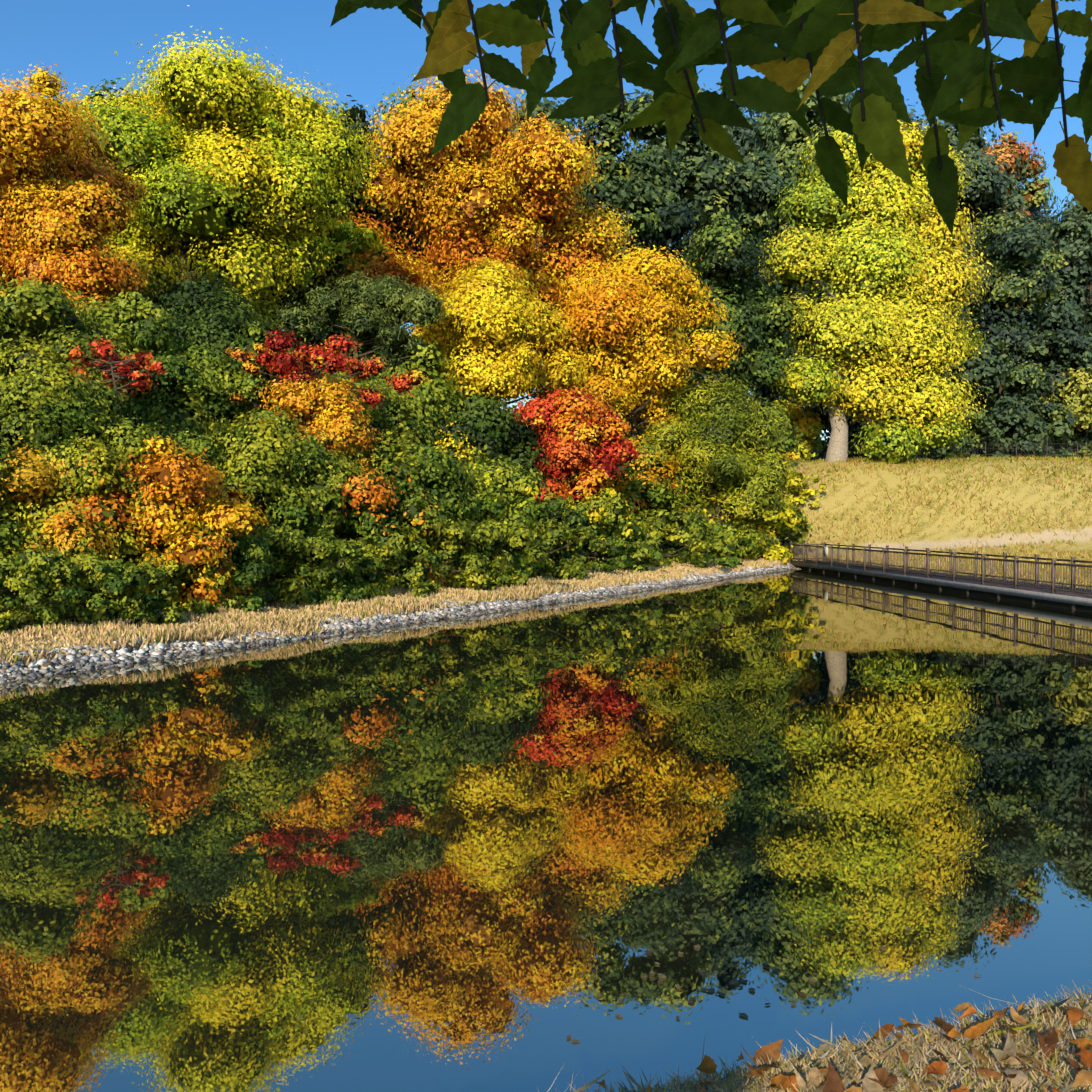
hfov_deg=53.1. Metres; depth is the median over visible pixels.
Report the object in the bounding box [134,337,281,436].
green bush
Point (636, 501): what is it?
bush
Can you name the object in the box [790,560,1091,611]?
board walk
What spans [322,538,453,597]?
bush
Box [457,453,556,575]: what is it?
green bush
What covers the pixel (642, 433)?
tree
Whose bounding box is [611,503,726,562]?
green bush
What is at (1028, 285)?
tree
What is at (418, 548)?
bush
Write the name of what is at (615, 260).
tree
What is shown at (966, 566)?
embankment grass
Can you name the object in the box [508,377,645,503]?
red maple tree
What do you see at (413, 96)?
tree
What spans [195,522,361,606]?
bush
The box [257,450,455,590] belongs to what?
bush
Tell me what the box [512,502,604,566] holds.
bush
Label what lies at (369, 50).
sky
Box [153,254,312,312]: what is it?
tree
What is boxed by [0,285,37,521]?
tree
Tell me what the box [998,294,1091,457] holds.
tree
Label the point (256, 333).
tree
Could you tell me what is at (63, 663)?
bank cobbles
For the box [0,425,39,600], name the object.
bush
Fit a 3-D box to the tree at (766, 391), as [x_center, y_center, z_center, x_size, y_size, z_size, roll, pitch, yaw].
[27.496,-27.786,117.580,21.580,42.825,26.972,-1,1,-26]
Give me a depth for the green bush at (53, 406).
21.81 m
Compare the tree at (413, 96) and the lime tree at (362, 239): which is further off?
the tree at (413, 96)
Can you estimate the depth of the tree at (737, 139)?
111.87 m
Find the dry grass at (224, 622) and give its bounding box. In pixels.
[0,555,810,666]
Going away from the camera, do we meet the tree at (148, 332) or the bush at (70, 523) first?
the bush at (70, 523)
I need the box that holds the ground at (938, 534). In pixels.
[0,460,1091,1091]
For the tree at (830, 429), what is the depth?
109.69 m
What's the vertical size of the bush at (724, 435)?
9.238 m
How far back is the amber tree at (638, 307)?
51.11 m
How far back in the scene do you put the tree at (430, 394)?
41.84 m
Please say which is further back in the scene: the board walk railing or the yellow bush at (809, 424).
the yellow bush at (809, 424)
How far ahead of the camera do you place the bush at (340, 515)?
27.91 m
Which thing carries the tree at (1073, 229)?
on the ground at (938, 534)
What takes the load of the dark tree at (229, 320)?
on the ground at (938, 534)
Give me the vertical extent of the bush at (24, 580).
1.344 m
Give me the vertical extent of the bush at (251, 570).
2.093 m
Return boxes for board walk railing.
[790,542,1091,594]
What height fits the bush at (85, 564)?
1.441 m
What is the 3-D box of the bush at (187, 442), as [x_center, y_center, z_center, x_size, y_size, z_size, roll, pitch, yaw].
[-9.132,-1.062,26.222,4.503,4.266,4.161,0,1,1]
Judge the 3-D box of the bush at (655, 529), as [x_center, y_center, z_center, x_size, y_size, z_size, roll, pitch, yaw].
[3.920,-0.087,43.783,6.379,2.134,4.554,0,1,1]
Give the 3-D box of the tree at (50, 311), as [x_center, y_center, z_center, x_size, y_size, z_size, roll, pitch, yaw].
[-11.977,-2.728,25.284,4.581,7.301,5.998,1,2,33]
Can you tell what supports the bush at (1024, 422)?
on the ground at (938, 534)
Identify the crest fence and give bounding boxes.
[860,442,1091,460]
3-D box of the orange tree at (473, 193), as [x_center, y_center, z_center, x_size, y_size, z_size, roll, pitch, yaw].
[-4.437,-12.316,56.559,18.335,23.290,14.918,0,1,1]
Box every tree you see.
[0,63,159,315]
[0,270,143,557]
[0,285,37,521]
[33,94,120,313]
[58,5,387,348]
[68,336,166,422]
[72,288,226,447]
[75,78,181,316]
[129,264,310,425]
[140,303,270,423]
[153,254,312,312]
[214,322,380,451]
[223,327,428,423]
[226,99,372,371]
[251,369,387,540]
[270,268,454,380]
[293,95,445,350]
[309,213,393,336]
[320,67,638,406]
[323,370,440,455]
[330,0,1091,234]
[362,340,534,465]
[369,74,537,400]
[406,257,592,465]
[418,381,552,503]
[506,90,631,403]
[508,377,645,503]
[527,239,746,509]
[540,247,630,363]
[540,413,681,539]
[552,89,701,392]
[616,83,797,456]
[621,377,753,497]
[660,81,785,404]
[668,216,812,393]
[723,75,872,457]
[732,121,873,446]
[743,93,853,447]
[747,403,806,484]
[754,120,1010,464]
[773,234,1027,461]
[848,99,1016,417]
[888,118,1022,412]
[948,203,1090,456]
[960,181,1060,437]
[979,131,1056,397]
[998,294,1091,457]
[1007,196,1088,375]
[1038,193,1091,450]
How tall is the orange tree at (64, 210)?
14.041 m
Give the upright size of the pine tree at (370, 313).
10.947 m
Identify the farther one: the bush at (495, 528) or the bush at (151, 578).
the bush at (495, 528)
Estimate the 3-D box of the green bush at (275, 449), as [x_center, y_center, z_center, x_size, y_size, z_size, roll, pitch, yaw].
[-7.308,-1.243,27.705,4.953,4.952,4.717,0,1,11]
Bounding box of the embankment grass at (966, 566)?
[778,455,1091,588]
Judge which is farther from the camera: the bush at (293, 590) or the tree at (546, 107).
the tree at (546, 107)
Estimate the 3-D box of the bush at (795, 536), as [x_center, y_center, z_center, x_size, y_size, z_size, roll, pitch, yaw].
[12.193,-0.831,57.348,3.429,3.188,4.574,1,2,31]
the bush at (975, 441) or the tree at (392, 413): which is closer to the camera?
the tree at (392, 413)
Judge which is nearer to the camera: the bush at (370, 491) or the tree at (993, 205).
the bush at (370, 491)
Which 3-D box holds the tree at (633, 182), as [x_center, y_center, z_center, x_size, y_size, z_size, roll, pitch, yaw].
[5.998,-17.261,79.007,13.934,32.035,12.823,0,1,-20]
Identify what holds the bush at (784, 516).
on the ground at (938, 534)
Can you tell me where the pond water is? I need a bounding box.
[0,569,1091,1091]
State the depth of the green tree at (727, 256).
67.23 m
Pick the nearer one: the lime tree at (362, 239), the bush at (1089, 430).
the lime tree at (362, 239)
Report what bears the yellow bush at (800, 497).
on the ground at (938, 534)
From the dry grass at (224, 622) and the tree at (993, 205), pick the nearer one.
the dry grass at (224, 622)
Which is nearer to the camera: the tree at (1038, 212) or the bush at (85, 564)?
the bush at (85, 564)
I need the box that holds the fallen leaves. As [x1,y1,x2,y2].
[595,1001,1091,1091]
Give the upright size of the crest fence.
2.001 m
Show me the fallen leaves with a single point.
(881, 1080)
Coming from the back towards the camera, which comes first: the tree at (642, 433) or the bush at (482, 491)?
the tree at (642, 433)
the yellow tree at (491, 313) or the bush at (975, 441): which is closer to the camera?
the yellow tree at (491, 313)
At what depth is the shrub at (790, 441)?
62.90 m
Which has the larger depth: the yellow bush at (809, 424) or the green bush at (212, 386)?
the yellow bush at (809, 424)
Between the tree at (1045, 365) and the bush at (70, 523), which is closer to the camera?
the bush at (70, 523)
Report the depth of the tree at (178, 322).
32.31 m
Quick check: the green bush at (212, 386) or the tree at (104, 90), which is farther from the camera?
the tree at (104, 90)
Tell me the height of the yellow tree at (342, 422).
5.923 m
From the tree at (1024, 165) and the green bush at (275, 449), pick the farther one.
the tree at (1024, 165)
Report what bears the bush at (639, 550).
on the ground at (938, 534)
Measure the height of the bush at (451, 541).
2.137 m
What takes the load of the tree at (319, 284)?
on the ground at (938, 534)
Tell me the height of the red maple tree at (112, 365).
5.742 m
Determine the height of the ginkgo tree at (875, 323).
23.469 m
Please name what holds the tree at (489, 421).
on the ground at (938, 534)
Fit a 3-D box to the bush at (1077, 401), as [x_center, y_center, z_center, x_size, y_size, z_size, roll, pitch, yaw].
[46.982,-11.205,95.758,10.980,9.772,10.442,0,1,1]
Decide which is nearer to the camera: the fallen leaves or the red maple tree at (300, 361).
the fallen leaves
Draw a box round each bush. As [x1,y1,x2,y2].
[0,343,164,600]
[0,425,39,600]
[0,434,181,607]
[0,546,131,630]
[0,550,152,624]
[0,562,74,633]
[4,554,186,626]
[98,433,268,608]
[107,413,260,570]
[128,547,233,615]
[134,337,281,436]
[135,518,279,613]
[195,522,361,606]
[199,399,351,583]
[235,479,364,566]
[238,528,383,604]
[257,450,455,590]
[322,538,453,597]
[323,530,441,590]
[338,426,487,575]
[380,516,552,590]
[418,446,512,555]
[423,516,548,579]
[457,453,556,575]
[494,514,614,579]
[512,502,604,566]
[536,486,649,570]
[558,532,663,571]
[595,517,729,568]
[606,492,697,549]
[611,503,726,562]
[625,369,807,559]
[644,511,756,567]
[680,486,804,562]
[754,399,825,462]
[757,502,819,556]
[776,468,826,506]
[855,374,978,461]
[914,406,1007,461]
[977,388,1079,458]
[1014,360,1091,459]
[1080,412,1091,448]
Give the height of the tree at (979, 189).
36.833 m
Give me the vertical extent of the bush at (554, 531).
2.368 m
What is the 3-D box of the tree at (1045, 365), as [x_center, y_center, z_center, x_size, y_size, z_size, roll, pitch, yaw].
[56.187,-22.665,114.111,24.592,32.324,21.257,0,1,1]
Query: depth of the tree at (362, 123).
56.87 m
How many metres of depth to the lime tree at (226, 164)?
40.40 m
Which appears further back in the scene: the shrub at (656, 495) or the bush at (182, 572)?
the shrub at (656, 495)
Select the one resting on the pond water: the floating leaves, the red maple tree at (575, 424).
the floating leaves
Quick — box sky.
[0,0,1091,444]
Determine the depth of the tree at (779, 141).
100.30 m
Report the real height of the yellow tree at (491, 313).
12.187 m
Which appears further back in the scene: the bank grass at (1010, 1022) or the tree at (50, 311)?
the tree at (50, 311)
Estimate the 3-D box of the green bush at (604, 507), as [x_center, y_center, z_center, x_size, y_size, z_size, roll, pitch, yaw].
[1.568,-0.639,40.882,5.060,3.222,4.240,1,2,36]
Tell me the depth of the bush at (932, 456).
94.25 m
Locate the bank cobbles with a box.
[0,563,795,682]
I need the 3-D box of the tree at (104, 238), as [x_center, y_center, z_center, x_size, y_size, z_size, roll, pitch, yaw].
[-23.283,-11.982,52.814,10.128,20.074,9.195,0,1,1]
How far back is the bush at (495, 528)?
32.30 m
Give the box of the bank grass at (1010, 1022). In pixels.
[537,978,1091,1091]
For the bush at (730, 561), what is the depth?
46.06 m
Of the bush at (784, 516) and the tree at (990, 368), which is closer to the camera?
the bush at (784, 516)
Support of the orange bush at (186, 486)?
on the ground at (938, 534)
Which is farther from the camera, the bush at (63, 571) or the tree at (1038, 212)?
the tree at (1038, 212)
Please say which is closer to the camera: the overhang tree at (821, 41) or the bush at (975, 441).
the overhang tree at (821, 41)
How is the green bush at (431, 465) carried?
on the ground at (938, 534)
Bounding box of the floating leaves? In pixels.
[566,928,980,1040]
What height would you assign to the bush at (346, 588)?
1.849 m
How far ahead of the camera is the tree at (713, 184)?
88.15 m

